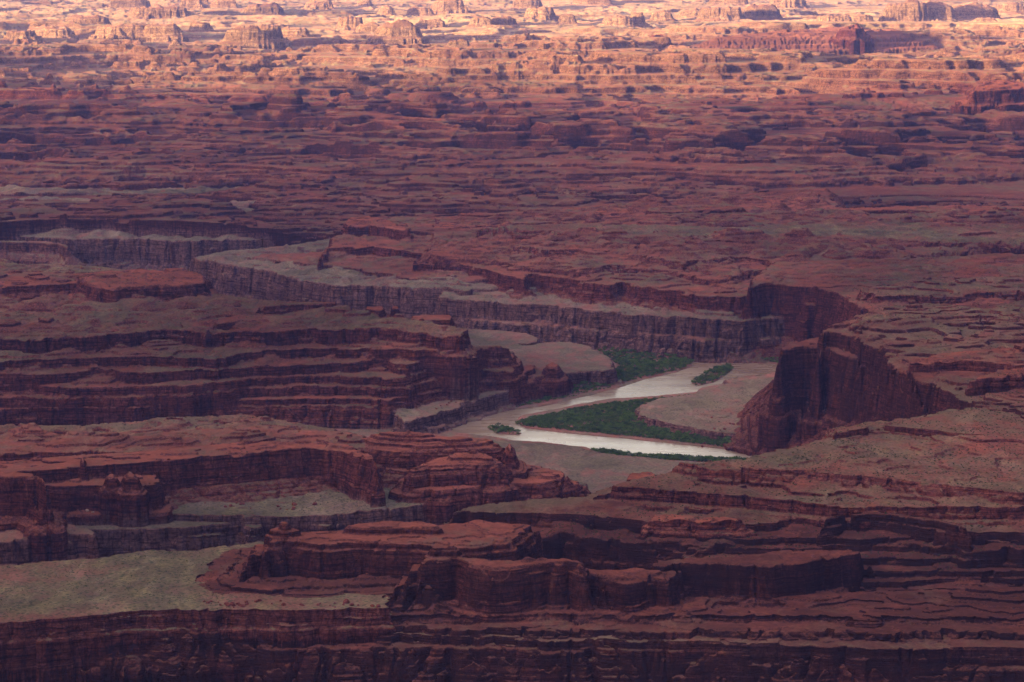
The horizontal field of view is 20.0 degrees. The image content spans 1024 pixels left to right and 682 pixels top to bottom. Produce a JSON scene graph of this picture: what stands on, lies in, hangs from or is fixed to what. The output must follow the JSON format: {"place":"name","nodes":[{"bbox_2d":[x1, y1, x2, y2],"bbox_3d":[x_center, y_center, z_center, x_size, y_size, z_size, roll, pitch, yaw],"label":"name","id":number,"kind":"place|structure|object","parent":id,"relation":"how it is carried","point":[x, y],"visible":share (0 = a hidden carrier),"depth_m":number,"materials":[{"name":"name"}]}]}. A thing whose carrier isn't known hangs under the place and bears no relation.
{"place":"outdoors","nodes":[
{"label":"outdoors","id":0,"kind":"place"},
{"bbox_2d":[0,0,1023,681],"bbox_3d":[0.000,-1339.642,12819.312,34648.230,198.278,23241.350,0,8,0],"label":"terrain","id":1,"kind":"structure","parent":0,"point":[566,198],"depth_m":4043.08,"materials":[{"name":"stone"}]},
{"bbox_2d":[4,30,47,41],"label":"sandstone dome","id":2,"kind":"structure","parent":1,"relation":"on","point":[28,35],"depth_m":12051.42,"materials":[{"name":"pink stone"}]},
{"bbox_2d":[28,24,78,39],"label":"sandstone dome","id":3,"kind":"structure","parent":1,"relation":"on","point":[45,30],"depth_m":12514.34,"materials":[{"name":"pink stone"}]},
{"bbox_2d":[78,457,88,480],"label":"rock spire","id":4,"kind":"object","parent":1,"relation":"on","point":[84,473],"visible":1,"depth_m":2770.04,"materials":[{"name":"stone"}]},
{"bbox_2d":[65,14,110,24],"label":"sandstone dome","id":5,"kind":"structure","parent":1,"relation":"on","point":[96,19],"depth_m":13774.56,"materials":[{"name":"orange stone"}]},
{"bbox_2d":[98,474,120,519],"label":"hoodoo","id":6,"kind":"object","parent":1,"relation":"on","point":[108,491],"visible":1,"depth_m":2736.07,"materials":[{"name":"stone"}]},
{"bbox_2d":[90,23,144,40],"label":"sandstone dome","id":7,"kind":"structure","parent":1,"relation":"on","point":[124,31],"depth_m":12514.42,"materials":[{"name":"pink stone"}]},
{"bbox_2d":[109,0,150,8],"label":"sandstone dome","id":8,"kind":"structure","parent":1,"relation":"on","point":[128,3],"depth_m":16381.50,"materials":[{"name":"stone"}]},
{"bbox_2d":[117,472,148,525],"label":"hoodoo","id":9,"kind":"object","parent":1,"relation":"on","point":[132,493],"visible":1,"depth_m":2726.78,"materials":[{"name":"stone"}]},
{"bbox_2d":[127,4,190,18],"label":"sandstone dome","id":10,"kind":"structure","parent":1,"relation":"on","point":[151,11],"depth_m":14651.69,"materials":[{"name":"pink stone"}]},
{"bbox_2d":[141,23,188,41],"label":"sandstone dome","id":11,"kind":"structure","parent":1,"relation":"on","point":[153,31],"depth_m":12503.83,"materials":[{"name":"stone"}]},
{"bbox_2d":[169,39,185,45],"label":"sandstone dome","id":12,"kind":"structure","parent":1,"relation":"on","point":[175,42],"depth_m":11784.85,"materials":[{"name":"pink stone"}]},
{"bbox_2d":[180,0,209,9],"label":"sandstone dome","id":13,"kind":"structure","parent":1,"relation":"on","point":[191,4],"depth_m":16042.57,"materials":[{"name":"stone"}]},
{"bbox_2d":[185,22,216,31],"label":"sandstone dome","id":14,"kind":"structure","parent":1,"relation":"on","point":[199,26],"depth_m":13106.15,"materials":[{"name":"stone"}]},
{"bbox_2d":[210,0,237,7],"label":"sandstone dome","id":15,"kind":"structure","parent":1,"relation":"on","point":[223,3],"depth_m":16384.10,"materials":[{"name":"stone"}]},
{"bbox_2d":[217,25,277,48],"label":"sandstone dome","id":16,"kind":"structure","parent":1,"relation":"on","point":[251,36],"depth_m":11782.73,"materials":[{"name":"stone"}]},
{"bbox_2d":[244,2,285,14],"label":"sandstone dome","id":17,"kind":"structure","parent":1,"relation":"on","point":[273,7],"depth_m":15046.97,"materials":[{"name":"pink stone"}]},
{"bbox_2d":[254,24,290,45],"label":"sandstone dome","id":18,"kind":"structure","parent":1,"relation":"on","point":[274,33],"depth_m":11958.30,"materials":[{"name":"pink stone"}]},
{"bbox_2d":[281,26,313,36],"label":"sandstone dome","id":19,"kind":"structure","parent":1,"relation":"on","point":[287,31],"depth_m":12604.57,"materials":[{"name":"stone"}]},
{"bbox_2d":[303,0,335,8],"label":"sandstone dome","id":20,"kind":"structure","parent":1,"relation":"on","point":[309,3],"depth_m":16387.01,"materials":[{"name":"stone"}]},
{"bbox_2d":[311,2,331,9],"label":"sandstone dome","id":21,"kind":"structure","parent":1,"relation":"on","point":[324,6],"depth_m":15739.73,"materials":[{"name":"stone"}]},
{"bbox_2d":[335,16,362,29],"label":"sandstone dome","id":22,"kind":"structure","parent":1,"relation":"on","point":[348,22],"depth_m":13421.01,"materials":[{"name":"stone"}]},
{"bbox_2d":[350,20,379,33],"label":"sandstone dome","id":23,"kind":"structure","parent":1,"relation":"on","point":[370,27],"depth_m":12907.00,"materials":[{"name":"stone"}]},
{"bbox_2d":[357,0,373,5],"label":"sandstone dome","id":24,"kind":"structure","parent":1,"relation":"on","point":[363,1],"depth_m":16713.51,"materials":[{"name":"stone"}]},
{"bbox_2d":[196,520,545,597],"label":"rock headland","id":25,"kind":"structure","parent":1,"relation":"on","point":[285,559],"depth_m":2304.45,"materials":[{"name":"stone"}]},
{"bbox_2d":[337,216,413,240],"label":"flat topped butte","id":26,"kind":"object","parent":1,"relation":"on","point":[367,225],"visible":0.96,"depth_m":4882.15,"materials":[{"name":"stone"}]},
{"bbox_2d":[366,306,387,317],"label":"rock outcrop","id":27,"kind":"object","parent":1,"relation":"on","point":[380,310],"visible":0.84,"depth_m":3711.64,"materials":[{"name":"stone"}]},
{"bbox_2d":[377,5,395,14],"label":"sandstone dome","id":28,"kind":"structure","parent":1,"relation":"on","point":[385,9],"depth_m":15304.15,"materials":[{"name":"pink stone"}]},
{"bbox_2d":[388,305,399,316],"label":"rock pinnacle","id":29,"kind":"object","parent":1,"relation":"on","point":[394,309],"visible":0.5,"depth_m":3709.46,"materials":[{"name":"stone"}]},
{"bbox_2d":[368,19,428,43],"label":"sandstone dome","id":30,"kind":"structure","parent":1,"relation":"on","point":[400,31],"depth_m":12324.43,"materials":[{"name":"pink stone"}]},
{"bbox_2d":[405,7,433,15],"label":"sandstone dome","id":31,"kind":"structure","parent":1,"relation":"on","point":[417,11],"depth_m":15452.14,"materials":[{"name":"stone"}]},
{"bbox_2d":[414,18,449,26],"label":"sandstone dome","id":32,"kind":"structure","parent":1,"relation":"on","point":[439,22],"depth_m":13756.28,"materials":[{"name":"stone"}]},
{"bbox_2d":[411,315,456,327],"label":"square butte","id":33,"kind":"object","parent":1,"relation":"on","point":[442,319],"visible":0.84,"depth_m":3655.14,"materials":[{"name":"stone"}]},
{"bbox_2d":[431,0,471,13],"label":"sandstone dome","id":34,"kind":"structure","parent":1,"relation":"on","point":[451,6],"depth_m":15898.36,"materials":[{"name":"stone"}]},
{"bbox_2d":[389,450,519,503],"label":"slickrock dome","id":35,"kind":"structure","parent":1,"relation":"on","point":[494,475],"depth_m":2832.40,"materials":[{"name":"stone"}]},
{"bbox_2d":[444,39,469,47],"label":"sandstone dome","id":36,"kind":"structure","parent":1,"relation":"on","point":[460,43],"depth_m":11457.38,"materials":[{"name":"stone"}]},
{"bbox_2d":[466,16,492,26],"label":"sandstone dome","id":37,"kind":"structure","parent":1,"relation":"on","point":[482,21],"depth_m":13650.97,"materials":[{"name":"stone"}]},
{"bbox_2d":[491,16,517,25],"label":"sandstone dome","id":38,"kind":"structure","parent":1,"relation":"on","point":[507,20],"depth_m":13762.48,"materials":[{"name":"orange stone"}]},
{"bbox_2d":[0,264,1023,618],"bbox_3d":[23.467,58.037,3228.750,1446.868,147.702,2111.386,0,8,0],"label":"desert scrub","id":39,"kind":"object","parent":1,"relation":"on","point":[682,476],"visible":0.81,"depth_m":2573.82,"materials":[{"name":"green plant"}]},
{"bbox_2d":[499,444,528,478],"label":"rock spire","id":40,"kind":"object","parent":1,"relation":"on","point":[513,463],"visible":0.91,"depth_m":2888.55,"materials":[{"name":"stone"}]},
{"bbox_2d":[510,0,542,8],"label":"sandstone dome","id":41,"kind":"structure","parent":1,"relation":"on","point":[516,4],"depth_m":16544.30,"materials":[{"name":"stone"}]},
{"bbox_2d":[524,6,557,20],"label":"sandstone dome","id":42,"kind":"structure","parent":1,"relation":"on","point":[544,11],"depth_m":14244.64,"materials":[{"name":"pink stone"}]},
{"bbox_2d":[542,362,570,394],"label":"rock fin","id":43,"kind":"object","parent":1,"relation":"on","point":[556,377],"visible":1,"depth_m":3705.13,"materials":[{"name":"stone"}]},
{"bbox_2d":[555,14,579,23],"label":"sandstone dome","id":44,"kind":"structure","parent":1,"relation":"on","point":[567,18],"depth_m":13994.68,"materials":[{"name":"stone"}]},
{"bbox_2d":[570,0,616,5],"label":"sandstone dome","id":45,"kind":"structure","parent":1,"relation":"on","point":[601,2],"depth_m":17234.17,"materials":[{"name":"stone"}]},
{"bbox_2d":[600,15,637,26],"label":"sandstone dome","id":46,"kind":"structure","parent":1,"relation":"on","point":[616,20],"depth_m":13645.71,"materials":[{"name":"stone"}]},
{"bbox_2d":[487,346,778,461],"bbox_3d":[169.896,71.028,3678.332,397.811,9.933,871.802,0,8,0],"label":"tamarisk thicket","id":47,"kind":"object","parent":1,"relation":"on","point":[618,412],"visible":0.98,"depth_m":3585.88,"materials":[{"name":"green plant"}]},
{"bbox_2d":[627,472,654,480],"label":"square rock","id":48,"kind":"object","parent":1,"relation":"on","point":[632,475],"visible":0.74,"depth_m":2559.02,"materials":[{"name":"stone"}]},
{"bbox_2d":[630,12,655,27],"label":"sandstone dome","id":49,"kind":"structure","parent":1,"relation":"on","point":[638,19],"depth_m":13748.06,"materials":[{"name":"orange stone"}]},
{"bbox_2d":[646,10,678,20],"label":"sandstone dome","id":50,"kind":"structure","parent":1,"relation":"on","point":[661,15],"depth_m":14620.40,"materials":[{"name":"stone"}]},
{"bbox_2d":[650,34,675,44],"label":"distant knoll","id":51,"kind":"structure","parent":1,"relation":"on","point":[660,35],"depth_m":11515.67,"materials":[{"name":"stone"}]},
{"bbox_2d":[664,45,697,48],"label":"sandstone dome","id":52,"kind":"structure","parent":1,"relation":"on","point":[674,46],"depth_m":11032.84,"materials":[{"name":"pink stone"}]},
{"bbox_2d":[674,7,698,17],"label":"sandstone dome","id":53,"kind":"structure","parent":1,"relation":"on","point":[694,12],"depth_m":14902.70,"materials":[{"name":"pink stone"}]},
{"bbox_2d":[375,545,1023,645],"bbox_3d":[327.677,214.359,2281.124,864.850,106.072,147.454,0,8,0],"label":"rock ridge","id":54,"kind":"object","parent":1,"relation":"on","point":[452,585],"visible":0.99,"depth_m":2257.99,"materials":[{"name":"stone"}]},
{"bbox_2d":[695,6,746,21],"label":"sandstone dome","id":55,"kind":"structure","parent":1,"relation":"on","point":[728,13],"depth_m":14494.32,"materials":[{"name":"pink stone"}]},
{"bbox_2d":[709,0,747,5],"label":"sandstone dome","id":56,"kind":"structure","parent":1,"relation":"on","point":[737,1],"depth_m":17071.42,"materials":[{"name":"orange stone"}]},
{"bbox_2d":[741,4,785,19],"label":"sandstone dome","id":57,"kind":"structure","parent":1,"relation":"on","point":[760,11],"depth_m":14757.24,"materials":[{"name":"pink stone"}]},
{"bbox_2d":[769,0,808,7],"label":"sandstone dome","id":58,"kind":"structure","parent":1,"relation":"on","point":[786,3],"depth_m":16897.54,"materials":[{"name":"stone"}]},
{"bbox_2d":[691,26,941,54],"bbox_3d":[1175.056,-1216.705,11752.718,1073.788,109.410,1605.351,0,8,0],"label":"long ridge","id":59,"kind":"structure","parent":1,"relation":"on","point":[888,40],"depth_m":11266.94,"materials":[{"name":"stone"}]},
{"bbox_2d":[816,14,850,20],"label":"sandstone dome","id":60,"kind":"structure","parent":1,"relation":"on","point":[843,17],"depth_m":13660.13,"materials":[{"name":"stone"}]},
{"bbox_2d":[829,23,874,54],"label":"distant mesa","id":61,"kind":"structure","parent":1,"relation":"on","point":[855,35],"depth_m":11238.50,"materials":[{"name":"stone"}]},
{"bbox_2d":[850,14,872,21],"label":"sandstone dome","id":62,"kind":"structure","parent":1,"relation":"on","point":[858,17],"depth_m":14056.20,"materials":[{"name":"orange stone"}]},
{"bbox_2d":[723,300,1023,454],"bbox_3d":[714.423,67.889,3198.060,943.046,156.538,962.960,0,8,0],"label":"dark butte","id":63,"kind":"object","parent":1,"relation":"on","point":[825,382],"visible":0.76,"depth_m":3272.75,"materials":[{"name":"stone"}]},
{"bbox_2d":[878,0,932,21],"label":"sandstone dome","id":64,"kind":"structure","parent":1,"relation":"on","point":[911,10],"depth_m":14235.98,"materials":[{"name":"pink stone"}]},
{"bbox_2d":[922,0,961,20],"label":"sandstone dome","id":65,"kind":"structure","parent":1,"relation":"on","point":[940,10],"depth_m":14371.05,"materials":[{"name":"stone"}]},
{"bbox_2d":[951,1,1002,18],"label":"sandstone dome","id":66,"kind":"structure","parent":1,"relation":"on","point":[972,10],"depth_m":14641.28,"materials":[{"name":"stone"}]},
{"bbox_2d":[971,17,997,21],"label":"sandstone dome","id":67,"kind":"structure","parent":1,"relation":"on","point":[988,19],"depth_m":13779.85,"materials":[{"name":"orange stone"}]},
{"bbox_2d":[951,80,1023,114],"bbox_3d":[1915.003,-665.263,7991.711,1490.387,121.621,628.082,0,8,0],"label":"distant mesa","id":68,"kind":"structure","parent":1,"relation":"on","point":[1002,94],"depth_m":7779.78,"materials":[{"name":"stone"}]},
{"bbox_2d":[995,1,1023,13],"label":"sandstone dome","id":69,"kind":"structure","parent":1,"relation":"on","point":[1010,7],"depth_m":15745.54,"materials":[{"name":"stone"}]},
{"bbox_2d":[451,362,776,458],"bbox_3d":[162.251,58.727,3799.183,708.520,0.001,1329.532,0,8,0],"label":"river","id":70,"kind":"structure","parent":0,"point":[677,382],"depth_m":3549.33,"materials":[{"name":"liquid"}]}
]}

